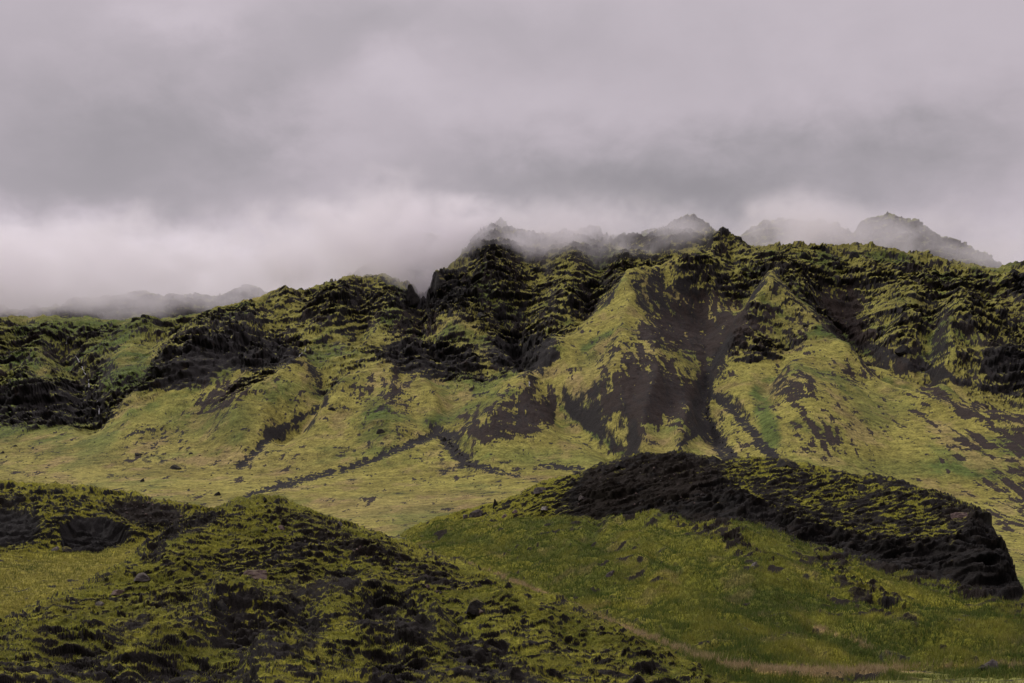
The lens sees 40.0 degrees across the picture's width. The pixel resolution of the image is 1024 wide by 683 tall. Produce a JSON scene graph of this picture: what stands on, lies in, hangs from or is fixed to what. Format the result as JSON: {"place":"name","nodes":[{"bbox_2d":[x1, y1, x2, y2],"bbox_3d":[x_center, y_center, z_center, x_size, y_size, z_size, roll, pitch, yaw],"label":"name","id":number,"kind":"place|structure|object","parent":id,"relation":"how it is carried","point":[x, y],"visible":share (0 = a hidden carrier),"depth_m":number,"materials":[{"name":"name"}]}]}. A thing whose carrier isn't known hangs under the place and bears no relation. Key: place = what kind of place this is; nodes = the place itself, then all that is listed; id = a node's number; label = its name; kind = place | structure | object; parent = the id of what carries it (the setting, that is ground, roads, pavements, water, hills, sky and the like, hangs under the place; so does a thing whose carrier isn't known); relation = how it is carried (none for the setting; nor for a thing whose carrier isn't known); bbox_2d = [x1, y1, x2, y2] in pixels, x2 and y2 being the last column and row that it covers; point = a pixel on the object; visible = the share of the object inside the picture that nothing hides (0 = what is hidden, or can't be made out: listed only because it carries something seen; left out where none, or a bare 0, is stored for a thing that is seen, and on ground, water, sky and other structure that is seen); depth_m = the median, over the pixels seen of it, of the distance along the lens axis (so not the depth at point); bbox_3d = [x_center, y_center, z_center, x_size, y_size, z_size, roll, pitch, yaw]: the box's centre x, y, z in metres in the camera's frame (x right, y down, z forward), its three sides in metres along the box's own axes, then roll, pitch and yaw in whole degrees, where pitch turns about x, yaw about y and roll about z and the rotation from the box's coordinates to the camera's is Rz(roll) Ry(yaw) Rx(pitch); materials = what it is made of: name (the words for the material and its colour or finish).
{"place":"outdoors","nodes":[
{"label":"outdoors","id":0,"kind":"place"},
{"bbox_2d":[0,480,205,614],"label":"mossy hill","id":1,"kind":"structure","parent":0,"point":[87,531],"depth_m":152.78,"materials":[{"name":"green plant"}]},
{"bbox_2d":[62,546,72,552],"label":"boulder","id":2,"kind":"object","parent":1,"relation":"on","point":[65,549],"visible":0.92,"depth_m":143.56,"materials":[{"name":"grey stone"}]},
{"bbox_2d":[0,284,267,319],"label":"misty plateau","id":3,"kind":"structure","parent":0,"point":[133,304],"depth_m":972.74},
{"bbox_2d":[0,494,732,682],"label":"foreground hill","id":4,"kind":"structure","parent":0,"point":[241,622],"depth_m":69.33,"materials":[{"name":"green plant"}]},
{"bbox_2d":[95,601,103,605],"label":"boulder","id":5,"kind":"object","parent":4,"relation":"on","point":[100,603],"visible":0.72,"depth_m":75.82,"materials":[{"name":"grey stone"}]},
{"bbox_2d":[111,589,123,595],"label":"boulder","id":6,"kind":"object","parent":4,"relation":"on","point":[116,592],"visible":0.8,"depth_m":81.72,"materials":[{"name":"stone"}]},
{"bbox_2d":[134,572,149,582],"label":"boulder","id":7,"kind":"object","parent":4,"relation":"on","point":[141,577],"visible":0.98,"depth_m":84.40,"materials":[{"name":"grey stone"}]},
{"bbox_2d":[206,510,216,516],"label":"boulder","id":8,"kind":"object","parent":4,"relation":"on","point":[211,513],"visible":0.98,"depth_m":103.94,"materials":[{"name":"grey stone"}]},
{"bbox_2d":[216,599,227,612],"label":"boulder","id":9,"kind":"object","parent":4,"relation":"on","point":[221,605],"visible":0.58,"depth_m":68.19,"materials":[{"name":"grey stone"}]},
{"bbox_2d":[243,570,266,580],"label":"boulder","id":10,"kind":"object","parent":4,"relation":"on","point":[257,574],"visible":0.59,"depth_m":86.56,"materials":[{"name":"stone"}]},
{"bbox_2d":[299,626,307,633],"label":"boulder","id":11,"kind":"object","parent":4,"relation":"on","point":[303,630],"visible":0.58,"depth_m":67.56,"materials":[{"name":"grey stone"}]},
{"bbox_2d":[466,598,486,616],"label":"boulder","id":12,"kind":"object","parent":4,"relation":"on","point":[475,604],"visible":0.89,"depth_m":74.64,"materials":[{"name":"grey stone"}]},
{"bbox_2d":[348,230,463,292],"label":"cloud","id":13,"kind":"structure","parent":0,"point":[416,258],"depth_m":858.94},
{"bbox_2d":[0,214,1023,501],"bbox_3d":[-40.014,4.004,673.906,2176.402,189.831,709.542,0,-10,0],"label":"mountain","id":14,"kind":"structure","parent":0,"point":[624,344],"depth_m":514.01,"materials":[{"name":"green plant"}]},
{"bbox_2d":[169,465,180,469],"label":"boulder","id":15,"kind":"object","parent":14,"relation":"on","point":[175,467],"visible":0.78,"depth_m":409.04,"materials":[{"name":"grey stone"}]},
{"bbox_2d":[376,428,384,433],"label":"boulder","id":16,"kind":"object","parent":14,"relation":"on","point":[379,430],"visible":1,"depth_m":428.31,"materials":[{"name":"grey stone"}]},
{"bbox_2d":[406,284,419,308],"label":"rock pinnacle","id":17,"kind":"object","parent":14,"relation":"on","point":[412,296],"visible":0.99,"depth_m":675.19,"materials":[{"name":"grey stone"}]},
{"bbox_2d":[434,272,446,288],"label":"rock pinnacle","id":18,"kind":"object","parent":14,"relation":"on","point":[440,280],"visible":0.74,"depth_m":684.67,"materials":[{"name":"grey stone"}]},
{"bbox_2d":[477,312,485,318],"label":"boulder","id":19,"kind":"object","parent":14,"relation":"on","point":[480,315],"visible":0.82,"depth_m":630.51,"materials":[{"name":"grey stone"}]},
{"bbox_2d":[849,251,859,258],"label":"rock pinnacle","id":20,"kind":"object","parent":14,"relation":"on","point":[853,254],"visible":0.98,"depth_m":700.01,"materials":[{"name":"grey stone"}]},
{"bbox_2d":[894,344,911,355],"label":"boulder","id":21,"kind":"object","parent":14,"relation":"on","point":[903,349],"visible":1,"depth_m":541.10,"materials":[{"name":"grey stone"}]},
{"bbox_2d":[0,470,1023,682],"bbox_3d":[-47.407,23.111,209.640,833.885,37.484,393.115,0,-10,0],"label":"valley ground","id":22,"kind":"structure","parent":0,"point":[393,509],"depth_m":341.46,"materials":[{"name":"green plant"}]},
{"bbox_2d":[0,508,1023,682],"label":"grass","id":23,"kind":"structure","parent":22,"relation":"on","point":[688,648],"depth_m":104.61,"materials":[{"name":"green plant"}]},
{"bbox_2d":[979,659,997,668],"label":"boulder","id":24,"kind":"object","parent":22,"relation":"on","point":[993,662],"visible":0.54,"depth_m":74.53,"materials":[{"name":"grey stone"}]},
{"bbox_2d":[0,0,1023,309],"label":"sky","id":25,"kind":"structure","parent":0,"point":[162,147],"materials":[{"name":"grey"}]},
{"bbox_2d":[401,449,1023,682],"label":"rocky hill","id":26,"kind":"structure","parent":0,"point":[975,553],"depth_m":150.50,"materials":[{"name":"green plant"}]},
{"bbox_2d":[469,509,482,517],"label":"boulder","id":27,"kind":"object","parent":26,"relation":"on","point":[476,513],"visible":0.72,"depth_m":215.43,"materials":[{"name":"grey stone"}]},
{"bbox_2d":[0,456,963,682],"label":"moss","id":28,"kind":"object","parent":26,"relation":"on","point":[714,677],"visible":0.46,"depth_m":70.80,"materials":[{"name":"green plant"}]},
{"bbox_2d":[492,499,497,508],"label":"boulder","id":29,"kind":"object","parent":26,"relation":"on","point":[495,503],"visible":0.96,"depth_m":215.09,"materials":[{"name":"black stone"}]},
{"bbox_2d":[533,487,545,494],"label":"boulder","id":30,"kind":"object","parent":26,"relation":"on","point":[538,490],"visible":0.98,"depth_m":203.85,"materials":[{"name":"grey stone"}]},
{"bbox_2d":[541,506,547,510],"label":"boulder","id":31,"kind":"object","parent":26,"relation":"on","point":[544,508],"visible":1,"depth_m":198.08,"materials":[{"name":"stone"}]},
{"bbox_2d":[605,570,613,576],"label":"boulder","id":32,"kind":"object","parent":26,"relation":"on","point":[609,574],"visible":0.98,"depth_m":128.42,"materials":[{"name":"grey stone"}]},
{"bbox_2d":[615,460,625,468],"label":"boulder","id":33,"kind":"object","parent":26,"relation":"on","point":[620,464],"visible":1,"depth_m":199.16,"materials":[{"name":"grey stone"}]},
{"bbox_2d":[708,455,721,464],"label":"boulder","id":34,"kind":"object","parent":26,"relation":"on","point":[714,459],"visible":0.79,"depth_m":191.49,"materials":[{"name":"grey stone"}]},
{"bbox_2d":[776,457,796,467],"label":"boulder","id":35,"kind":"object","parent":26,"relation":"on","point":[784,462],"visible":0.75,"depth_m":184.30,"materials":[{"name":"grey stone"}]},
{"bbox_2d":[950,512,967,518],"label":"boulder","id":36,"kind":"object","parent":26,"relation":"on","point":[959,515],"visible":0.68,"depth_m":152.37,"materials":[{"name":"stone"}]},
{"bbox_2d":[740,211,1002,267],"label":"misty peak","id":37,"kind":"structure","parent":0,"point":[890,230],"depth_m":1117.36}
]}

